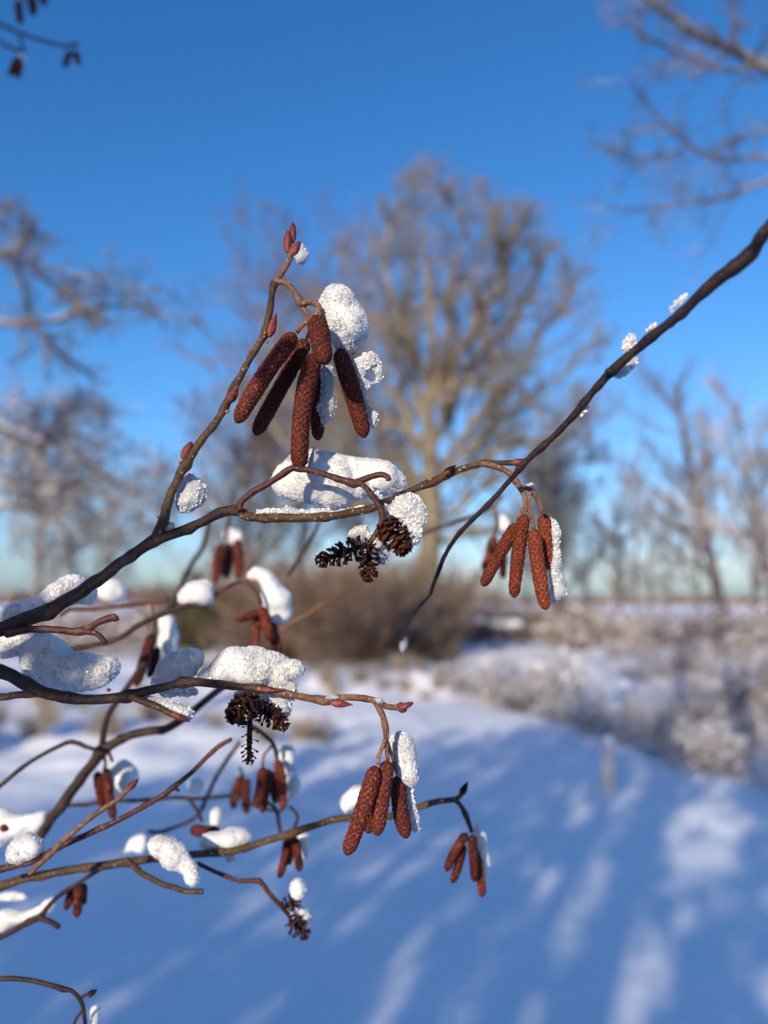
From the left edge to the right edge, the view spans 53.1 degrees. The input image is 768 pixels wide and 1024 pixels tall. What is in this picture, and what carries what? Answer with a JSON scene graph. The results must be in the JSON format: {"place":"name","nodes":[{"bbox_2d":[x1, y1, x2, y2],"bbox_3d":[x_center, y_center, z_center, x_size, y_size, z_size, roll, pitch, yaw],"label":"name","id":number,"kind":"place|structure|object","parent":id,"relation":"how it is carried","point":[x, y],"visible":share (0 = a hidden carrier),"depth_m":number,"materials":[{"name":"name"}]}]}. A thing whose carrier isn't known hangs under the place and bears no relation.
{"place":"outdoors","nodes":[
{"label":"outdoors","id":0,"kind":"place"},
{"bbox_2d":[0,0,80,78],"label":"alder branch","id":1,"kind":"object","parent":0,"point":[16,66],"visible":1,"depth_m":0.60,"materials":[{"name":"brown plant"}]},
{"bbox_2d":[0,975,96,1023],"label":"alder branch","id":2,"kind":"object","parent":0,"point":[65,989],"visible":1,"depth_m":0.20,"materials":[{"name":"brown plant"}]},
{"bbox_2d":[0,663,412,855],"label":"alder branch","id":3,"kind":"object","parent":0,"point":[380,786],"visible":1,"depth_m":0.18,"materials":[{"name":"brown plant"}]},
{"bbox_2d":[0,633,121,692],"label":"snow clump","id":4,"kind":"object","parent":3,"relation":"attached to","point":[49,660],"visible":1,"depth_m":0.19,"materials":[{"name":"white"}]},
{"bbox_2d":[150,647,204,684],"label":"snow clump","id":5,"kind":"object","parent":3,"relation":"attached to","point":[172,666],"visible":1,"depth_m":0.19,"materials":[{"name":"white"}]},
{"bbox_2d":[197,645,305,687],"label":"snow clump","id":6,"kind":"object","parent":3,"relation":"on","point":[257,665],"visible":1,"depth_m":0.19,"materials":[{"name":"white"}]},
{"bbox_2d":[234,682,297,718],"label":"snow clump","id":7,"kind":"object","parent":3,"relation":"attached to","point":[284,704],"visible":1,"depth_m":0.19,"materials":[{"name":"grey"}]},
{"bbox_2d":[389,731,418,786],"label":"snow clump","id":8,"kind":"object","parent":3,"relation":"attached to","point":[403,747],"visible":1,"depth_m":0.18,"materials":[{"name":"white"}]},
{"bbox_2d":[0,781,485,940],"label":"alder branch","id":9,"kind":"object","parent":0,"point":[291,848],"visible":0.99,"depth_m":0.23,"materials":[{"name":"brown plant"}]},
{"bbox_2d":[0,870,101,939],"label":"alder branch","id":10,"kind":"object","parent":9,"relation":"attached to","point":[76,893],"visible":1,"depth_m":0.24,"materials":[{"name":"brown plant"}]},
{"bbox_2d":[0,897,56,932],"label":"snow clump","id":11,"kind":"object","parent":10,"relation":"attached to","point":[11,917],"visible":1,"depth_m":0.25,"materials":[{"name":"white"}]},
{"bbox_2d":[0,737,231,875],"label":"alder branch","id":12,"kind":"object","parent":9,"relation":"attached to","point":[65,841],"visible":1,"depth_m":0.21,"materials":[{"name":"red plant"}]},
{"bbox_2d":[5,831,44,864],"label":"snow clump","id":13,"kind":"object","parent":12,"relation":"on","point":[24,847],"visible":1,"depth_m":0.21,"materials":[{"name":"white"}]},
{"bbox_2d":[147,834,200,886],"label":"snow clump","id":14,"kind":"object","parent":9,"relation":"on","point":[169,852],"visible":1,"depth_m":0.22,"materials":[{"name":"white"}]},
{"bbox_2d":[147,724,298,834],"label":"alder branch","id":15,"kind":"object","parent":9,"relation":"attached to","point":[269,782],"visible":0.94,"depth_m":0.27,"materials":[{"name":"brown plant"}]},
{"bbox_2d":[36,645,281,839],"bbox_3d":[-0.081,0.082,0.280,0.085,0.069,0.029,0,-7,0],"label":"alder branch","id":16,"kind":"object","parent":15,"relation":"attached to","point":[103,786],"visible":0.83,"depth_m":0.27,"materials":[{"name":"brown plant"}]},
{"bbox_2d":[0,808,47,846],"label":"snow clump","id":17,"kind":"object","parent":16,"relation":"attached to","point":[17,824],"visible":0.93,"depth_m":0.27,"materials":[{"name":"white"}]},
{"bbox_2d":[0,739,97,788],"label":"alder branch","id":18,"kind":"object","parent":16,"relation":"attached to","point":[41,755],"visible":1,"depth_m":0.26,"materials":[{"name":"brown plant"}]},
{"bbox_2d":[59,596,169,685],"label":"alder branch","id":19,"kind":"object","parent":16,"relation":"attached to","point":[150,654],"visible":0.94,"depth_m":0.28,"materials":[{"name":"red plant"}]},
{"bbox_2d":[97,578,128,602],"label":"snow clump","id":20,"kind":"object","parent":19,"relation":"attached to","point":[113,590],"visible":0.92,"depth_m":0.30,"materials":[{"name":"white"}]},
{"bbox_2d":[157,614,178,654],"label":"snow clump","id":21,"kind":"object","parent":19,"relation":"attached to","point":[168,639],"visible":0.89,"depth_m":0.29,"materials":[{"name":"white"}]},
{"bbox_2d":[109,759,138,795],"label":"snow clump","id":22,"kind":"object","parent":16,"relation":"attached to","point":[124,772],"visible":0.77,"depth_m":0.28,"materials":[{"name":"white"}]},
{"bbox_2d":[69,579,282,653],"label":"alder branch","id":23,"kind":"object","parent":16,"relation":"attached to","point":[264,622],"visible":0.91,"depth_m":0.26,"materials":[{"name":"brown plant"}]},
{"bbox_2d":[177,579,214,605],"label":"snow clump","id":24,"kind":"object","parent":23,"relation":"attached to","point":[200,592],"visible":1,"depth_m":0.26,"materials":[{"name":"white"}]},
{"bbox_2d":[246,566,292,624],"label":"snow clump","id":25,"kind":"object","parent":23,"relation":"on","point":[275,594],"visible":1,"depth_m":0.27,"materials":[{"name":"white"}]},
{"bbox_2d":[278,745,300,802],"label":"snow clump","id":26,"kind":"object","parent":15,"relation":"attached to","point":[286,755],"visible":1,"depth_m":0.27,"materials":[{"name":"white"}]},
{"bbox_2d":[199,826,251,849],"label":"snow clump","id":27,"kind":"object","parent":9,"relation":"on","point":[230,837],"visible":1,"depth_m":0.23,"materials":[{"name":"white"}]},
{"bbox_2d":[473,824,490,880],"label":"snow clump","id":28,"kind":"object","parent":9,"relation":"attached to","point":[479,833],"visible":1,"depth_m":0.24,"materials":[{"name":"white"}]},
{"bbox_2d":[0,222,553,644],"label":"alder branch","id":29,"kind":"object","parent":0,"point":[290,350],"visible":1,"depth_m":0.18,"materials":[{"name":"brown plant"}]},
{"bbox_2d":[0,574,97,621],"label":"snow clump","id":30,"kind":"object","parent":29,"relation":"attached to","point":[60,586],"visible":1,"depth_m":0.19,"materials":[{"name":"white"}]},
{"bbox_2d":[175,472,207,513],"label":"snow clump","id":31,"kind":"object","parent":29,"relation":"attached to","point":[190,495],"visible":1,"depth_m":0.18,"materials":[{"name":"grey"}]},
{"bbox_2d":[316,365,337,427],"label":"snow clump","id":32,"kind":"object","parent":29,"relation":"attached to","point":[326,406],"visible":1,"depth_m":0.19,"materials":[{"name":"grey"}]},
{"bbox_2d":[271,448,406,509],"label":"snow clump","id":33,"kind":"object","parent":29,"relation":"on","point":[309,488],"visible":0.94,"depth_m":0.19,"materials":[{"name":"white"}]},
{"bbox_2d":[319,283,369,352],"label":"snow clump","id":34,"kind":"object","parent":29,"relation":"on","point":[343,313],"visible":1,"depth_m":0.18,"materials":[{"name":"white"}]},
{"bbox_2d":[349,350,383,429],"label":"snow clump","id":35,"kind":"object","parent":29,"relation":"hanging from","point":[364,363],"visible":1,"depth_m":0.19,"materials":[{"name":"grey"}]},
{"bbox_2d":[348,524,390,565],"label":"snow clump","id":36,"kind":"object","parent":29,"relation":"attached to","point":[363,531],"visible":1,"depth_m":0.18,"materials":[{"name":"grey"}]},
{"bbox_2d":[387,492,427,545],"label":"snow clump","id":37,"kind":"object","parent":29,"relation":"attached to","point":[409,510],"visible":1,"depth_m":0.18,"materials":[{"name":"grey"}]},
{"bbox_2d":[548,517,567,605],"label":"snow clump","id":38,"kind":"object","parent":29,"relation":"attached to","point":[557,590],"visible":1,"depth_m":0.19,"materials":[{"name":"grey"}]},
{"bbox_2d":[401,219,767,640],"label":"alder branch","id":39,"kind":"object","parent":29,"relation":"attached to","point":[744,258],"visible":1,"depth_m":0.16,"materials":[{"name":"brown plant"}]},
{"bbox_2d":[278,522,384,633],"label":"alder branch","id":40,"kind":"object","parent":39,"relation":"attached to","point":[288,624],"visible":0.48,"depth_m":0.34,"materials":[{"name":"beige plant"}]},
{"bbox_2d":[154,511,243,639],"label":"alder branch","id":41,"kind":"object","parent":40,"relation":"attached to","point":[227,556],"visible":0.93,"depth_m":0.40,"materials":[{"name":"brown plant"}]},
{"bbox_2d":[422,495,506,578],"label":"alder branch","id":42,"kind":"object","parent":40,"relation":"attached to","point":[492,542],"visible":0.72,"depth_m":0.34,"materials":[{"name":"red plant"}]},
{"bbox_2d":[0,601,767,1023],"bbox_3d":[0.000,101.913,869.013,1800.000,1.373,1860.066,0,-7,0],"label":"snowy ground","id":43,"kind":"structure","parent":0,"point":[640,897],"depth_m":4.10,"materials":[{"name":"snow"}]},
{"bbox_2d":[2,700,64,739],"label":"grass tussock","id":44,"kind":"object","parent":43,"relation":"on","point":[29,732],"depth_m":8.13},
{"bbox_2d":[0,379,111,597],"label":"bare tree","id":45,"kind":"object","parent":43,"relation":"on","point":[37,591],"visible":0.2,"depth_m":29.88,"materials":[{"name":"brown plant"}]},
{"bbox_2d":[33,602,141,650],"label":"frosted shrub","id":46,"kind":"object","parent":43,"relation":"on","point":[82,617],"visible":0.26,"depth_m":23.68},
{"bbox_2d":[0,347,198,613],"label":"crooked tree","id":47,"kind":"object","parent":43,"relation":"on","point":[71,490],"visible":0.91,"depth_m":8.83,"materials":[{"name":"brown plant"}]},
{"bbox_2d":[43,607,158,658],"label":"frosted shrub","id":48,"kind":"object","parent":43,"relation":"on","point":[122,642],"visible":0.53,"depth_m":19.89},
{"bbox_2d":[0,191,212,390],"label":"leaning tree","id":49,"kind":"object","parent":43,"relation":"on","point":[88,311],"visible":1,"depth_m":5.52,"materials":[{"name":"brown plant"}]},
{"bbox_2d":[75,702,140,737],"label":"grass tussock","id":50,"kind":"object","parent":43,"relation":"on","point":[112,731],"depth_m":8.27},
{"bbox_2d":[88,469,147,624],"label":"bare tree","id":51,"kind":"object","parent":43,"relation":"on","point":[109,547],"visible":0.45,"depth_m":34.25,"materials":[{"name":"brown plant"}]},
{"bbox_2d":[167,564,238,653],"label":"evergreen bush","id":52,"kind":"object","parent":43,"relation":"on","point":[182,616],"visible":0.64,"depth_m":20.49,"materials":[{"name":"green plant"}]},
{"bbox_2d":[144,426,270,603],"bbox_3d":[-7.095,0.915,30.174,5.272,8.518,3.524,-5,-8,35],"label":"bare tree","id":53,"kind":"object","parent":43,"relation":"on","point":[204,509],"visible":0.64,"depth_m":30.02,"materials":[{"name":"brown plant"}]},
{"bbox_2d":[147,367,326,595],"bbox_3d":[-6.327,-0.867,36.264,7.964,13.104,9.978,0,-7,0],"label":"bare tree","id":54,"kind":"object","parent":43,"relation":"on","point":[238,454],"visible":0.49,"depth_m":35.84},
{"bbox_2d":[185,571,297,650],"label":"hedge shrub","id":55,"kind":"object","parent":43,"relation":"on","point":[217,636],"visible":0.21,"depth_m":20.31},
{"bbox_2d":[175,535,336,649],"bbox_3d":[-3.809,2.587,23.805,5.960,3.557,4.728,-5,-8,35],"label":"hedge shrub","id":56,"kind":"object","parent":43,"relation":"on","point":[207,574],"visible":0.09,"depth_m":23.63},
{"bbox_2d":[199,595,321,658],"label":"hedge shrub","id":57,"kind":"object","parent":43,"relation":"on","point":[243,637],"visible":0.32,"depth_m":18.86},
{"bbox_2d":[196,551,364,662],"bbox_3d":[-2.648,2.483,20.076,4.257,2.876,3.720,-2,-7,19],"label":"hedge shrub","id":58,"kind":"object","parent":43,"relation":"on","point":[259,607],"visible":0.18,"depth_m":19.41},
{"bbox_2d":[162,176,436,576],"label":"bare tree","id":59,"kind":"object","parent":43,"relation":"on","point":[304,527],"visible":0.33,"depth_m":43.34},
{"bbox_2d":[287,705,327,741],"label":"grass tussock","id":60,"kind":"object","parent":43,"relation":"on","point":[301,734],"depth_m":8.28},
{"bbox_2d":[222,525,422,669],"bbox_3d":[-1.316,2.106,18.878,5.242,3.541,4.581,1,-7,-11],"label":"hedge shrub","id":61,"kind":"object","parent":43,"relation":"on","point":[326,647],"visible":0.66,"depth_m":18.21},
{"bbox_2d":[262,573,393,663],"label":"hedge shrub","id":62,"kind":"object","parent":43,"relation":"on","point":[323,634],"visible":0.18,"depth_m":19.16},
{"bbox_2d":[288,544,436,654],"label":"hedge shrub","id":63,"kind":"object","parent":43,"relation":"on","point":[310,572],"visible":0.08,"depth_m":20.24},
{"bbox_2d":[280,564,454,665],"bbox_3d":[-0.699,2.602,19.391,5.171,2.636,4.792,4,-8,-34],"label":"hedge shrub","id":64,"kind":"object","parent":43,"relation":"on","point":[345,637],"visible":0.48,"depth_m":18.71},
{"bbox_2d":[0,581,767,604],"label":"tree line","id":65,"kind":"object","parent":43,"relation":"on","point":[11,597],"visible":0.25,"depth_m":191.56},
{"bbox_2d":[270,244,505,571],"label":"bare tree","id":66,"kind":"object","parent":43,"relation":"on","point":[359,519],"visible":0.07,"depth_m":46.25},
{"bbox_2d":[291,535,496,660],"bbox_3d":[-0.056,2.256,20.796,5.140,3.517,5.468,2,-7,-17],"label":"hedge shrub","id":67,"kind":"object","parent":43,"relation":"on","point":[411,611],"visible":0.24,"depth_m":19.76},
{"bbox_2d":[327,540,497,651],"bbox_3d":[0.672,2.535,23.043,5.978,3.845,5.619,2,-7,-15],"label":"hedge shrub","id":68,"kind":"object","parent":43,"relation":"on","point":[469,593],"visible":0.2,"depth_m":22.23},
{"bbox_2d":[207,144,628,601],"bbox_3d":[1.329,-4.488,25.912,14.780,18.194,9.723,0,-7,0],"label":"oak tree","id":69,"kind":"object","parent":43,"relation":"on","point":[439,386],"visible":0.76,"depth_m":25.56,"materials":[{"name":"brown plant"}]},
{"bbox_2d":[336,546,502,661],"bbox_3d":[0.640,2.446,20.826,4.155,3.126,5.237,3,-7,-25],"label":"hedge shrub","id":70,"kind":"object","parent":43,"relation":"on","point":[444,616],"visible":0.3,"depth_m":20.12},
{"bbox_2d":[407,624,472,663],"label":"hedge shrub","id":71,"kind":"object","parent":43,"relation":"on","point":[434,654],"visible":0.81,"depth_m":19.71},
{"bbox_2d":[384,542,534,645],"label":"hedge shrub","id":72,"kind":"object","parent":43,"relation":"on","point":[500,587],"visible":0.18,"depth_m":24.96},
{"bbox_2d":[432,656,512,698],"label":"frosted shrub","id":73,"kind":"object","parent":43,"relation":"on","point":[453,682],"visible":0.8,"depth_m":12.07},
{"bbox_2d":[457,600,552,641],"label":"scrub bush","id":74,"kind":"object","parent":43,"relation":"on","point":[506,632],"visible":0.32,"depth_m":28.83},
{"bbox_2d":[469,658,574,715],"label":"frosted shrub","id":75,"kind":"object","parent":43,"relation":"on","point":[503,701],"visible":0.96,"depth_m":10.47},
{"bbox_2d":[447,638,622,720],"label":"frosted shrub","id":76,"kind":"object","parent":43,"relation":"on","point":[560,671],"visible":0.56,"depth_m":11.79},
{"bbox_2d":[472,411,642,617],"bbox_3d":[9.288,0.290,40.614,8.283,11.865,8.253,4,-8,-31],"label":"bare tree","id":77,"kind":"object","parent":43,"relation":"on","point":[568,503],"visible":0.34,"depth_m":39.24,"materials":[{"name":"brown plant"}]},
{"bbox_2d":[519,608,613,650],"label":"scrub bush","id":78,"kind":"object","parent":43,"relation":"on","point":[559,637],"visible":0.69,"depth_m":24.41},
{"bbox_2d":[534,692,610,728],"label":"frosted shrub","id":79,"kind":"object","parent":43,"relation":"on","point":[568,709],"visible":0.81,"depth_m":9.37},
{"bbox_2d":[530,596,636,650],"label":"scrub bush","id":80,"kind":"object","parent":43,"relation":"on","point":[567,628],"visible":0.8,"depth_m":24.24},
{"bbox_2d":[567,482,620,609],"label":"bare tree","id":81,"kind":"object","parent":43,"relation":"on","point":[587,556],"visible":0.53,"depth_m":52.04,"materials":[{"name":"brown plant"}]},
{"bbox_2d":[600,735,615,794],"bbox_3d":[1.758,2.017,6.058,0.128,0.496,0.123,0,-7,0],"label":"marker post","id":82,"kind":"object","parent":43,"relation":"on","point":[607,783],"visible":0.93,"depth_m":6.02,"materials":[{"name":"grey wood"}]},
{"bbox_2d":[538,673,690,741],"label":"frosted shrub","id":83,"kind":"object","parent":43,"relation":"on","point":[594,694],"visible":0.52,"depth_m":10.20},
{"bbox_2d":[585,500,652,632],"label":"bare tree","id":84,"kind":"object","parent":43,"relation":"on","point":[617,588],"visible":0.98,"depth_m":33.81,"materials":[{"name":"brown plant"}]},
{"bbox_2d":[595,628,654,658],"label":"scrub bush","id":85,"kind":"object","parent":43,"relation":"on","point":[615,650],"visible":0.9,"depth_m":21.29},
{"bbox_2d":[599,655,664,682],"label":"frosted shrub","id":86,"kind":"object","parent":43,"relation":"on","point":[631,672],"visible":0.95,"depth_m":16.94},
{"bbox_2d":[572,437,697,618],"bbox_3d":[12.133,0.908,37.283,5.764,10.174,4.515,-4,-8,30],"label":"bare tree","id":87,"kind":"object","parent":43,"relation":"on","point":[637,544],"visible":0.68,"depth_m":38.02,"materials":[{"name":"brown plant"}]},
{"bbox_2d":[547,679,724,757],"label":"frosted shrub","id":88,"kind":"object","parent":43,"relation":"on","point":[659,719],"visible":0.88,"depth_m":8.30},
{"bbox_2d":[600,602,704,647],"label":"scrub bush","id":89,"kind":"object","parent":43,"relation":"on","point":[639,626],"visible":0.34,"depth_m":24.75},
{"bbox_2d":[601,602,715,650],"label":"scrub bush","id":90,"kind":"object","parent":43,"relation":"on","point":[666,630],"visible":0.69,"depth_m":23.23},
{"bbox_2d":[616,461,703,624],"bbox_3d":[9.879,1.410,26.836,3.286,6.576,2.195,0,-7,0],"label":"bare tree","id":91,"kind":"object","parent":43,"relation":"on","point":[649,586],"visible":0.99,"depth_m":27.08,"materials":[{"name":"brown plant"}]},
{"bbox_2d":[640,503,691,622],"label":"bare tree","id":92,"kind":"object","parent":43,"relation":"on","point":[667,585],"visible":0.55,"depth_m":51.92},
{"bbox_2d":[603,351,734,626],"bbox_3d":[14.203,-1.446,38.585,6.796,15.197,7.510,0,-7,0],"label":"bare tree","id":93,"kind":"object","parent":43,"relation":"on","point":[717,589],"visible":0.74,"depth_m":38.19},
{"bbox_2d":[572,0,767,283],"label":"overhanging tree","id":94,"kind":"object","parent":43,"relation":"on","point":[754,62],"visible":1,"depth_m":7.01,"materials":[{"name":"brown plant"}]},
{"bbox_2d":[621,630,719,685],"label":"frosted shrub","id":95,"kind":"object","parent":43,"relation":"on","point":[659,652],"visible":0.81,"depth_m":17.14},
{"bbox_2d":[618,594,756,650],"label":"scrub bush","id":96,"kind":"object","parent":43,"relation":"on","point":[709,626],"visible":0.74,"depth_m":22.71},
{"bbox_2d":[640,445,735,632],"bbox_3d":[12.143,1.195,30.625,3.268,7.589,3.136,6,-9,-41],"label":"bare tree","id":97,"kind":"object","parent":43,"relation":"on","point":[697,588],"visible":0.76,"depth_m":30.17,"materials":[{"name":"brown plant"}]},
{"bbox_2d":[650,680,739,723],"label":"frosted shrub","id":98,"kind":"object","parent":43,"relation":"on","point":[691,705],"visible":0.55,"depth_m":12.07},
{"bbox_2d":[628,690,767,758],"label":"frosted shrub","id":99,"kind":"object","parent":43,"relation":"on","point":[738,721],"visible":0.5,"depth_m":9.66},
{"bbox_2d":[628,706,767,778],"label":"frosted shrub","id":100,"kind":"object","parent":43,"relation":"on","point":[707,770],"visible":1,"depth_m":6.74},
{"bbox_2d":[661,642,746,675],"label":"frosted shrub","id":101,"kind":"object","parent":43,"relation":"on","point":[701,662],"visible":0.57,"depth_m":17.04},
{"bbox_2d":[643,637,767,721],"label":"frosted shrub","id":102,"kind":"object","parent":43,"relation":"on","point":[693,677],"visible":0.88,"depth_m":12.40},
{"bbox_2d":[660,708,767,781],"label":"frosted shrub","id":103,"kind":"object","parent":43,"relation":"on","point":[745,752],"visible":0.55,"depth_m":7.87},
{"bbox_2d":[668,361,767,591],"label":"bare tree","id":104,"kind":"object","parent":43,"relation":"on","point":[759,544],"visible":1,"depth_m":26.37,"materials":[{"name":"brown plant"}]},
{"bbox_2d":[674,596,767,647],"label":"scrub bush","id":105,"kind":"object","parent":43,"relation":"on","point":[737,609],"visible":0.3,"depth_m":25.73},
{"bbox_2d":[687,626,757,658],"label":"scrub bush","id":106,"kind":"object","parent":43,"relation":"on","point":[725,643],"visible":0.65,"depth_m":21.10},
{"bbox_2d":[694,597,767,651],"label":"scrub bush","id":107,"kind":"object","parent":43,"relation":"on","point":[744,623],"visible":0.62,"depth_m":22.66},
{"bbox_2d":[698,654,767,714],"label":"frosted shrub","id":108,"kind":"object","parent":43,"relation":"on","point":[740,683],"visible":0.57,"depth_m":12.57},
{"bbox_2d":[711,633,767,679],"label":"frosted shrub","id":109,"kind":"object","parent":43,"relation":"on","point":[763,667],"visible":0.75,"depth_m":17.55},
{"bbox_2d":[713,440,767,619],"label":"bare tree","id":110,"kind":"object","parent":43,"relation":"on","point":[755,585],"visible":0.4,"depth_m":43.88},
{"bbox_2d":[0,0,767,600],"label":"sky","id":111,"kind":"structure","parent":0,"point":[131,148],"materials":[{"name":"blue"}]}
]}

